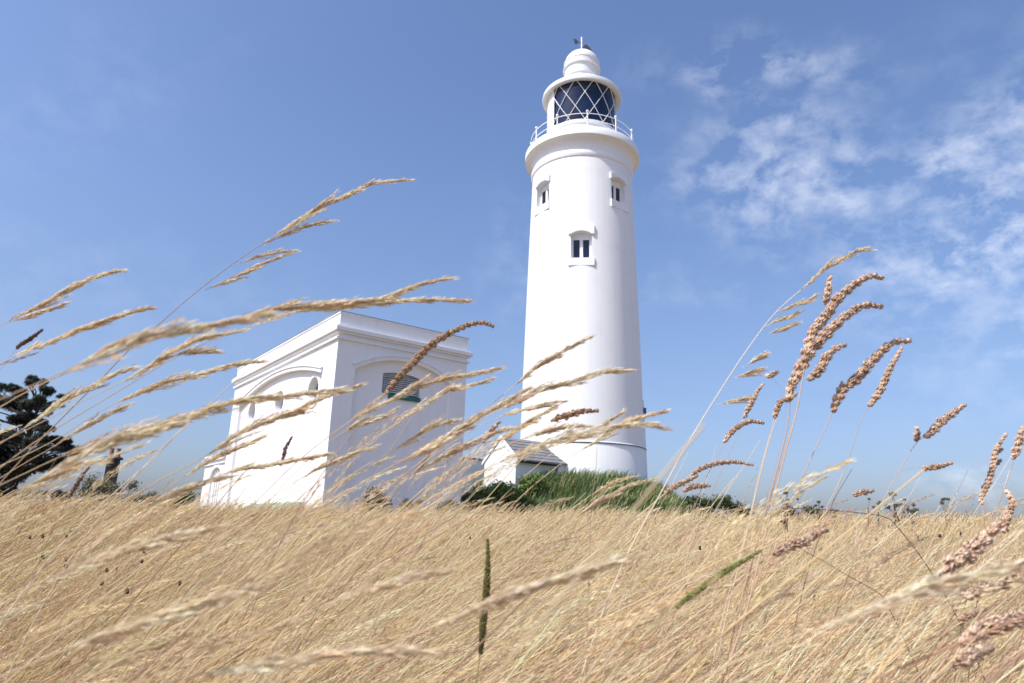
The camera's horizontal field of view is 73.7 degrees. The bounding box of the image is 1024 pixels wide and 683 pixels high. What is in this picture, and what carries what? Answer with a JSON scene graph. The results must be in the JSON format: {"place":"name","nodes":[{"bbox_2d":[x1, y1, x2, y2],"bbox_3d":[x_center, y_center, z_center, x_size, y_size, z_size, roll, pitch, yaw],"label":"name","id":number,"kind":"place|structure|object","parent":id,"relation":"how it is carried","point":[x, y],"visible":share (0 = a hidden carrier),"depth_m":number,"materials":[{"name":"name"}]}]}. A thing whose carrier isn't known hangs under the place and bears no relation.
{"place":"outdoors","nodes":[
{"label":"outdoors","id":0,"kind":"place"},
{"bbox_2d":[77,448,131,506],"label":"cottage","id":1,"kind":"structure","parent":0,"point":[115,463],"depth_m":44.90,"materials":[{"name":"brick"}]},
{"bbox_2d":[24,478,670,675],"bbox_3d":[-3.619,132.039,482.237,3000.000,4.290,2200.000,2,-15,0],"label":"ground","id":2,"kind":"structure","parent":0,"point":[567,495],"depth_m":29.90,"materials":[{"name":"green plant"}]},
{"bbox_2d":[0,328,43,369],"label":"seed stalk","id":3,"kind":"object","parent":2,"relation":"on","point":[27,340],"visible":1,"depth_m":1.03,"materials":[{"name":"plant"}]},
{"bbox_2d":[0,374,82,503],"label":"pine tree","id":4,"kind":"object","parent":2,"relation":"on","point":[37,404],"visible":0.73,"depth_m":35.51,"materials":[{"name":"green plant"}]},
{"bbox_2d":[0,465,90,670],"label":"seed stalk","id":5,"kind":"object","parent":2,"relation":"on","point":[75,486],"visible":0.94,"depth_m":1.57,"materials":[{"name":"plant"}]},
{"bbox_2d":[4,455,112,498],"bbox_3d":[-0.680,0.572,0.628,0.478,0.938,0.015,1,-15,3],"label":"grass plume","id":6,"kind":"object","parent":2,"relation":"on","point":[78,464],"depth_m":0.74,"materials":[{"name":"plant"}]},
{"bbox_2d":[0,268,128,325],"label":"grass plume","id":7,"kind":"object","parent":2,"relation":"on","point":[46,305],"depth_m":0.89,"materials":[{"name":"plant"}]},
{"bbox_2d":[0,402,133,477],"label":"grass plume","id":8,"kind":"object","parent":2,"relation":"on","point":[88,424],"depth_m":0.90,"materials":[{"name":"plant"}]},
{"bbox_2d":[0,363,140,443],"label":"grass plume","id":9,"kind":"object","parent":2,"relation":"on","point":[69,397],"depth_m":0.81,"materials":[{"name":"plant"}]},
{"bbox_2d":[0,305,157,364],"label":"grass plume","id":10,"kind":"object","parent":2,"relation":"on","point":[91,325],"depth_m":0.82,"materials":[{"name":"plant"}]},
{"bbox_2d":[6,542,172,682],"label":"bare stalk","id":11,"kind":"object","parent":2,"relation":"on","point":[84,612],"visible":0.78,"depth_m":0.70,"materials":[{"name":"plant"}]},
{"bbox_2d":[66,472,122,510],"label":"shrub","id":12,"kind":"object","parent":2,"relation":"on","point":[88,484],"visible":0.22,"depth_m":39.05,"materials":[{"name":"green plant"}]},
{"bbox_2d":[0,416,192,500],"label":"grass plume","id":13,"kind":"object","parent":2,"relation":"on","point":[116,439],"depth_m":0.49,"materials":[{"name":"plant"}]},
{"bbox_2d":[0,421,192,625],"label":"bare stalk","id":14,"kind":"object","parent":2,"relation":"on","point":[84,520],"visible":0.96,"depth_m":0.77,"materials":[{"name":"plant"}]},
{"bbox_2d":[0,521,231,600],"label":"grass plume","id":15,"kind":"object","parent":2,"relation":"on","point":[153,544],"depth_m":0.48,"materials":[{"name":"plant"}]},
{"bbox_2d":[87,478,145,507],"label":"shrub","id":16,"kind":"object","parent":2,"relation":"on","point":[112,487],"visible":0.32,"depth_m":39.00,"materials":[{"name":"green plant"}]},
{"bbox_2d":[1,475,234,598],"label":"grass plume","id":17,"kind":"object","parent":2,"relation":"on","point":[187,487],"depth_m":0.68,"materials":[{"name":"plant"}]},
{"bbox_2d":[0,327,252,442],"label":"grass plume","id":18,"kind":"object","parent":2,"relation":"on","point":[164,356],"depth_m":0.77,"materials":[{"name":"plant"}]},
{"bbox_2d":[0,581,269,677],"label":"grass plume","id":19,"kind":"object","parent":2,"relation":"on","point":[167,614],"depth_m":0.41,"materials":[{"name":"plant"}]},
{"bbox_2d":[0,358,270,465],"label":"grass plume","id":20,"kind":"object","parent":2,"relation":"on","point":[185,378],"depth_m":0.87,"materials":[{"name":"plant"}]},
{"bbox_2d":[0,432,270,666],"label":"grass plume","id":21,"kind":"object","parent":2,"relation":"on","point":[219,454],"depth_m":0.89,"materials":[{"name":"plant"}]},
{"bbox_2d":[0,310,284,399],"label":"grass plume","id":22,"kind":"object","parent":2,"relation":"on","point":[150,336],"depth_m":0.43,"materials":[{"name":"plant"}]},
{"bbox_2d":[4,316,329,682],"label":"bare stalk","id":23,"kind":"object","parent":2,"relation":"on","point":[116,497],"visible":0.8,"depth_m":0.87,"materials":[{"name":"plant"}]},
{"bbox_2d":[0,452,336,643],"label":"grass plume","id":24,"kind":"object","parent":2,"relation":"on","point":[278,462],"depth_m":0.84,"materials":[{"name":"plant"}]},
{"bbox_2d":[0,385,349,485],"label":"grass plume","id":25,"kind":"object","parent":2,"relation":"on","point":[259,398],"depth_m":0.68,"materials":[{"name":"plant"}]},
{"bbox_2d":[161,491,200,511],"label":"shrub","id":26,"kind":"object","parent":2,"relation":"on","point":[187,496],"visible":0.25,"depth_m":33.06,"materials":[{"name":"green plant"}]},
{"bbox_2d":[0,382,368,612],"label":"grass plume","id":27,"kind":"object","parent":2,"relation":"on","point":[296,411],"depth_m":0.78,"materials":[{"name":"plant"}]},
{"bbox_2d":[0,178,415,483],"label":"grass plume","id":28,"kind":"object","parent":2,"relation":"on","point":[326,202],"depth_m":1.02,"materials":[{"name":"plant"}]},
{"bbox_2d":[200,455,225,510],"bbox_3d":[-13.550,7.803,34.908,3.771,3.676,4.002,13,-19,-35],"label":"annex","id":29,"kind":"object","parent":2,"relation":"on","point":[215,468],"visible":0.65,"depth_m":34.16,"materials":[{"name":"white paint"}]},
{"bbox_2d":[138,538,289,682],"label":"bare stalk","id":30,"kind":"object","parent":2,"relation":"on","point":[207,609],"visible":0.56,"depth_m":0.75,"materials":[{"name":"plant"}]},
{"bbox_2d":[0,275,461,407],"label":"grass plume","id":31,"kind":"object","parent":2,"relation":"on","point":[315,306],"depth_m":0.76,"materials":[{"name":"plant"}]},
{"bbox_2d":[0,296,473,467],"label":"grass plume","id":32,"kind":"object","parent":2,"relation":"on","point":[422,299],"depth_m":0.82,"materials":[{"name":"plant"}]},
{"bbox_2d":[118,444,379,682],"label":"grass plume","id":33,"kind":"object","parent":2,"relation":"on","point":[339,458],"depth_m":0.94,"materials":[{"name":"plant"}]},
{"bbox_2d":[216,436,292,679],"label":"seed stalk","id":34,"kind":"object","parent":2,"relation":"on","point":[284,452],"visible":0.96,"depth_m":1.48,"materials":[{"name":"plant"}]},
{"bbox_2d":[162,405,401,679],"bbox_3d":[-0.359,0.589,0.853,0.373,1.057,0.016,3,-15,-6],"label":"grass plume","id":35,"kind":"object","parent":2,"relation":"on","point":[368,421],"depth_m":1.00,"materials":[{"name":"plant"}]},
{"bbox_2d":[167,643,443,682],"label":"grass plume","id":36,"kind":"object","parent":2,"relation":"on","point":[396,651],"depth_m":0.41,"materials":[{"name":"plant"}]},
{"bbox_2d":[174,414,462,682],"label":"grass plume","id":37,"kind":"object","parent":2,"relation":"on","point":[430,426],"depth_m":0.84,"materials":[{"name":"plant"}]},
{"bbox_2d":[180,564,460,682],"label":"grass plume","id":38,"kind":"object","parent":2,"relation":"on","point":[403,579],"depth_m":0.45,"materials":[{"name":"plant"}]},
{"bbox_2d":[134,365,507,682],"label":"grass plume","id":39,"kind":"object","parent":2,"relation":"on","point":[421,384],"depth_m":0.81,"materials":[{"name":"plant"}]},
{"bbox_2d":[178,377,495,675],"bbox_3d":[-0.288,0.570,0.833,0.509,1.092,0.015,1,-15,2],"label":"grass plume","id":40,"kind":"object","parent":2,"relation":"on","point":[449,389],"depth_m":0.96,"materials":[{"name":"plant"}]},
{"bbox_2d":[149,382,537,682],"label":"grass plume","id":41,"kind":"object","parent":2,"relation":"on","point":[461,428],"depth_m":0.70,"materials":[{"name":"plant"}]},
{"bbox_2d":[219,310,472,514],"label":"engine house","id":42,"kind":"structure","parent":2,"relation":"on","point":[340,348],"depth_m":25.41,"materials":[{"name":"white paint"}]},
{"bbox_2d":[191,425,518,682],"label":"grass plume","id":43,"kind":"object","parent":2,"relation":"on","point":[459,448],"depth_m":0.79,"materials":[{"name":"plant"}]},
{"bbox_2d":[217,320,494,681],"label":"seed stalk","id":44,"kind":"object","parent":2,"relation":"on","point":[415,360],"visible":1,"depth_m":0.87,"materials":[{"name":"plant"}]},
{"bbox_2d":[356,486,392,512],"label":"shrub","id":45,"kind":"object","parent":2,"relation":"on","point":[375,498],"visible":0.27,"depth_m":21.86,"materials":[{"name":"green plant"}]},
{"bbox_2d":[274,399,568,680],"bbox_3d":[-0.173,0.588,0.835,0.484,1.060,0.014,1,-15,3],"label":"grass plume","id":46,"kind":"object","parent":2,"relation":"on","point":[549,403],"depth_m":0.96,"materials":[{"name":"plant"}]},
{"bbox_2d":[279,402,563,682],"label":"grass plume","id":47,"kind":"object","parent":2,"relation":"on","point":[547,411],"depth_m":0.94,"materials":[{"name":"plant"}]},
{"bbox_2d":[365,421,500,682],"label":"seed stalk","id":48,"kind":"object","parent":2,"relation":"on","point":[493,428],"visible":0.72,"depth_m":1.01,"materials":[{"name":"plant"}]},
{"bbox_2d":[278,421,593,682],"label":"grass plume","id":49,"kind":"object","parent":2,"relation":"on","point":[549,430],"depth_m":0.90,"materials":[{"name":"plant"}]},
{"bbox_2d":[284,335,595,682],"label":"grass plume","id":50,"kind":"object","parent":2,"relation":"on","point":[553,357],"depth_m":0.98,"materials":[{"name":"plant"}]},
{"bbox_2d":[257,366,636,682],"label":"grass plume","id":51,"kind":"object","parent":2,"relation":"on","point":[543,387],"depth_m":0.87,"materials":[{"name":"plant"}]},
{"bbox_2d":[246,420,675,682],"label":"grass plume","id":52,"kind":"object","parent":2,"relation":"on","point":[575,434],"depth_m":0.66,"materials":[{"name":"plant"}]},
{"bbox_2d":[460,492,479,514],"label":"shrub","id":53,"kind":"object","parent":2,"relation":"on","point":[464,497],"visible":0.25,"depth_m":28.73,"materials":[{"name":"green plant"}]},
{"bbox_2d":[461,457,484,495],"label":"boundary wall","id":54,"kind":"structure","parent":2,"relation":"on","point":[477,467],"depth_m":33.10,"materials":[{"name":"white paint"}]},
{"bbox_2d":[349,408,598,682],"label":"seed stalk","id":55,"kind":"object","parent":2,"relation":"on","point":[569,414],"visible":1,"depth_m":1.00,"materials":[{"name":"plant"}]},
{"bbox_2d":[309,550,647,682],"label":"grass plume","id":56,"kind":"object","parent":2,"relation":"on","point":[504,599],"depth_m":0.43,"materials":[{"name":"plant"}]},
{"bbox_2d":[476,538,490,682],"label":"timothy stalk","id":57,"kind":"object","parent":2,"relation":"on","point":[483,616],"visible":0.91,"depth_m":0.74,"materials":[{"name":"plant"}]},
{"bbox_2d":[470,482,499,511],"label":"shrub","id":58,"kind":"object","parent":2,"relation":"on","point":[487,490],"visible":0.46,"depth_m":29.36,"materials":[{"name":"green plant"}]},
{"bbox_2d":[488,479,527,509],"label":"shrub","id":59,"kind":"object","parent":2,"relation":"on","point":[503,489],"visible":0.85,"depth_m":29.37,"materials":[{"name":"green plant"}]},
{"bbox_2d":[394,407,626,681],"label":"grass plume","id":60,"kind":"object","parent":2,"relation":"on","point":[607,421],"depth_m":1.07,"materials":[{"name":"plant"}]},
{"bbox_2d":[482,436,566,487],"bbox_3d":[0.627,6.519,32.241,3.050,3.845,2.905,13,-19,-35],"label":"porch","id":61,"kind":"object","parent":2,"relation":"on","point":[553,460],"visible":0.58,"depth_m":31.62,"materials":[{"name":"white paint"}]},
{"bbox_2d":[391,408,669,682],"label":"grass plume","id":62,"kind":"object","parent":2,"relation":"on","point":[634,418],"depth_m":0.90,"materials":[{"name":"plant"}]},
{"bbox_2d":[517,470,546,495],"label":"shrub","id":63,"kind":"object","parent":2,"relation":"on","point":[529,481],"visible":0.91,"depth_m":29.89,"materials":[{"name":"green plant"}]},
{"bbox_2d":[453,476,657,682],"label":"grass plume","id":64,"kind":"object","parent":2,"relation":"on","point":[598,501],"depth_m":1.27,"materials":[{"name":"plant"}]},
{"bbox_2d":[520,37,647,481],"bbox_3d":[3.932,-4.729,38.453,6.638,29.344,6.638,2,-15,0],"label":"lighthouse","id":65,"kind":"object","parent":2,"relation":"on","point":[582,160],"visible":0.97,"depth_m":35.70,"materials":[{"name":"white paint"}]},
{"bbox_2d":[540,182,548,204],"bbox_3d":[1.954,-8.118,37.841,0.101,1.469,1.089,12,-19,-34],"label":"window","id":66,"kind":"structure","parent":65,"relation":"in","point":[545,189],"depth_m":38.01,"materials":[{"name":"white paint"}]},
{"bbox_2d":[571,233,591,257],"bbox_3d":[3.638,-4.972,35.811,1.089,1.548,0.101,0,-15,6],"label":"window","id":67,"kind":"structure","parent":65,"relation":"in","point":[581,243],"depth_m":35.81,"materials":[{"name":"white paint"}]},
{"bbox_2d":[611,179,621,202],"bbox_3d":[5.588,-8.159,37.330,1.089,1.469,0.101,13,-19,-36],"label":"window","id":68,"kind":"structure","parent":65,"relation":"in","point":[616,188],"depth_m":37.45,"materials":[{"name":"white paint"}]},
{"bbox_2d":[461,466,709,518],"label":"bank grass","id":69,"kind":"structure","parent":2,"relation":"on","point":[590,477],"depth_m":30.27,"materials":[{"name":"green plant"}]},
{"bbox_2d":[581,508,649,680],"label":"bare stalk","id":70,"kind":"object","parent":2,"relation":"on","point":[615,595],"visible":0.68,"depth_m":0.85,"materials":[{"name":"plant"}]},
{"bbox_2d":[566,474,697,679],"bbox_3d":[0.134,0.682,0.966,0.302,0.980,0.011,0,-15,5],"label":"seed stalk","id":71,"kind":"object","parent":2,"relation":"on","point":[673,487],"visible":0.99,"depth_m":1.08,"materials":[{"name":"plant"}]},
{"bbox_2d":[604,482,710,674],"bbox_3d":[0.188,0.699,1.006,0.258,0.971,0.013,1,-15,2],"label":"seed stalk","id":72,"kind":"object","parent":2,"relation":"on","point":[692,486],"visible":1,"depth_m":1.13,"materials":[{"name":"plant"}]},
{"bbox_2d":[608,470,741,682],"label":"bare stalk","id":73,"kind":"object","parent":2,"relation":"on","point":[671,563],"visible":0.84,"depth_m":0.95,"materials":[{"name":"plant"}]},
{"bbox_2d":[600,549,762,682],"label":"timothy stalk","id":74,"kind":"object","parent":2,"relation":"on","point":[688,597],"visible":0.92,"depth_m":0.71,"materials":[{"name":"plant"}]},
{"bbox_2d":[618,459,753,680],"bbox_3d":[0.237,0.675,0.997,0.308,1.005,0.017,3,-15,-6],"label":"seed stalk","id":75,"kind":"object","parent":2,"relation":"on","point":[711,464],"visible":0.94,"depth_m":1.14,"materials":[{"name":"plant"}]},
{"bbox_2d":[648,440,759,682],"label":"bare stalk","id":76,"kind":"object","parent":2,"relation":"on","point":[694,548],"visible":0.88,"depth_m":1.06,"materials":[{"name":"plant"}]},
{"bbox_2d":[679,492,732,516],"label":"shrub","id":77,"kind":"object","parent":2,"relation":"on","point":[703,503],"visible":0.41,"depth_m":32.34,"materials":[{"name":"green plant"}]},
{"bbox_2d":[655,419,763,677],"bbox_3d":[0.289,0.646,1.018,0.251,1.076,0.013,2,-15,0],"label":"seed stalk","id":78,"kind":"object","parent":2,"relation":"on","point":[734,429],"visible":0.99,"depth_m":1.15,"materials":[{"name":"plant"}]},
{"bbox_2d":[662,383,764,680],"bbox_3d":[0.312,0.632,1.084,0.254,1.160,0.012,0,-15,5],"label":"seed stalk","id":79,"kind":"object","parent":2,"relation":"on","point":[752,401],"visible":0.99,"depth_m":1.21,"materials":[{"name":"plant"}]},
{"bbox_2d":[709,494,745,519],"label":"shrub","id":80,"kind":"object","parent":2,"relation":"on","point":[713,507],"visible":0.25,"depth_m":33.01,"materials":[{"name":"green plant"}]},
{"bbox_2d":[579,245,876,682],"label":"grass plume","id":81,"kind":"object","parent":2,"relation":"on","point":[763,355],"depth_m":0.93,"materials":[{"name":"plant"}]},
{"bbox_2d":[714,411,778,682],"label":"bare stalk","id":82,"kind":"object","parent":2,"relation":"on","point":[743,547],"visible":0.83,"depth_m":0.91,"materials":[{"name":"plant"}]},
{"bbox_2d":[674,527,828,682],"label":"seed stalk","id":83,"kind":"object","parent":2,"relation":"on","point":[792,544],"visible":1,"depth_m":0.81,"materials":[{"name":"plant"}]},
{"bbox_2d":[709,392,797,682],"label":"seed stalk","id":84,"kind":"object","parent":2,"relation":"on","point":[778,405],"visible":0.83,"depth_m":0.94,"materials":[{"name":"plant"}]},
{"bbox_2d":[736,370,785,679],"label":"seed stalk","id":85,"kind":"object","parent":2,"relation":"on","point":[771,374],"visible":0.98,"depth_m":0.97,"materials":[{"name":"plant"}]},
{"bbox_2d":[727,401,799,682],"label":"bare stalk","id":86,"kind":"object","parent":2,"relation":"on","point":[757,543],"visible":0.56,"depth_m":0.90,"materials":[{"name":"plant"}]},
{"bbox_2d":[720,272,884,682],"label":"seed stalk","id":87,"kind":"object","parent":2,"relation":"on","point":[837,299],"visible":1,"depth_m":0.93,"materials":[{"name":"plant"}]},
{"bbox_2d":[722,301,883,682],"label":"seed stalk","id":88,"kind":"object","parent":2,"relation":"on","point":[825,334],"visible":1,"depth_m":0.91,"materials":[{"name":"plant"}]},
{"bbox_2d":[761,488,874,679],"bbox_3d":[0.462,0.724,1.060,0.305,0.977,0.013,0,-15,4],"label":"seed stalk","id":89,"kind":"object","parent":2,"relation":"on","point":[857,493],"visible":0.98,"depth_m":1.17,"materials":[{"name":"plant"}]},
{"bbox_2d":[726,338,911,682],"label":"seed stalk","id":90,"kind":"object","parent":2,"relation":"on","point":[851,382],"visible":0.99,"depth_m":0.91,"materials":[{"name":"plant"}]},
{"bbox_2d":[772,347,904,681],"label":"seed stalk","id":91,"kind":"object","parent":2,"relation":"on","point":[881,388],"visible":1,"depth_m":1.03,"materials":[{"name":"plant"}]},
{"bbox_2d":[693,558,1023,682],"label":"grass plume","id":92,"kind":"object","parent":2,"relation":"on","point":[925,587],"depth_m":0.40,"materials":[{"name":"plant"}]},
{"bbox_2d":[786,508,984,679],"bbox_3d":[0.635,0.734,1.048,0.383,0.921,0.003,2,-15,0],"label":"dry twig","id":93,"kind":"object","parent":2,"relation":"on","point":[901,532],"visible":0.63,"depth_m":1.17,"materials":[{"name":"plant"}]},
{"bbox_2d":[829,462,952,680],"bbox_3d":[0.542,0.674,0.960,0.303,1.009,0.012,2,-15,0],"label":"seed stalk","id":94,"kind":"object","parent":2,"relation":"on","point":[938,466],"visible":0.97,"depth_m":1.09,"materials":[{"name":"plant"}]},
{"bbox_2d":[818,403,966,682],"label":"seed stalk","id":95,"kind":"object","parent":2,"relation":"on","point":[943,421],"visible":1,"depth_m":1.05,"materials":[{"name":"plant"}]},
{"bbox_2d":[885,491,902,532],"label":"umbel plant","id":96,"kind":"object","parent":2,"relation":"on","point":[894,505],"visible":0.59,"depth_m":11.67,"materials":[{"name":"green plant"}]},
{"bbox_2d":[880,607,988,682],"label":"seed stalk","id":97,"kind":"object","parent":2,"relation":"on","point":[965,617],"visible":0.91,"depth_m":0.75,"materials":[{"name":"plant"}]},
{"bbox_2d":[878,519,1006,682],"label":"seed stalk","id":98,"kind":"object","parent":2,"relation":"on","point":[974,548],"visible":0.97,"depth_m":0.69,"materials":[{"name":"plant"}]},
{"bbox_2d":[866,572,1023,680],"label":"seed stalk","id":99,"kind":"object","parent":2,"relation":"on","point":[987,584],"visible":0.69,"depth_m":0.68,"materials":[{"name":"plant"}]},
{"bbox_2d":[923,642,994,682],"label":"seed stalk","id":100,"kind":"object","parent":2,"relation":"on","point":[967,658],"visible":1,"depth_m":0.55,"materials":[{"name":"plant"}]},
{"bbox_2d":[917,609,1023,682],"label":"seed stalk","id":101,"kind":"object","parent":2,"relation":"on","point":[978,627],"visible":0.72,"depth_m":0.61,"materials":[{"name":"plant"}]},
{"bbox_2d":[954,433,1007,682],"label":"seed stalk","id":102,"kind":"object","parent":2,"relation":"on","point":[994,462],"visible":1,"depth_m":1.08,"materials":[{"name":"plant"}]},
{"bbox_2d":[968,425,1023,681],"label":"seed stalk","id":103,"kind":"object","parent":2,"relation":"on","point":[1018,443],"visible":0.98,"depth_m":1.00,"materials":[{"name":"plant"}]},
{"bbox_2d":[979,489,1015,682],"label":"seed stalk","id":104,"kind":"object","parent":2,"relation":"on","point":[1008,512],"visible":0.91,"depth_m":0.97,"materials":[{"name":"plant"}]},
{"bbox_2d":[0,401,1023,682],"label":"meadow grass","id":105,"kind":"structure","parent":0,"point":[524,639],"depth_m":1.82,"materials":[{"name":"plant"}]},
{"bbox_2d":[0,0,1023,524],"label":"sky","id":106,"kind":"structure","parent":0,"point":[164,142],"materials":[{"name":"blue"}]},
{"bbox_2d":[779,487,790,541],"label":"thistle","id":107,"kind":"object","parent":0,"point":[784,522],"visible":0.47,"depth_m":9.22,"materials":[{"name":"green plant"}]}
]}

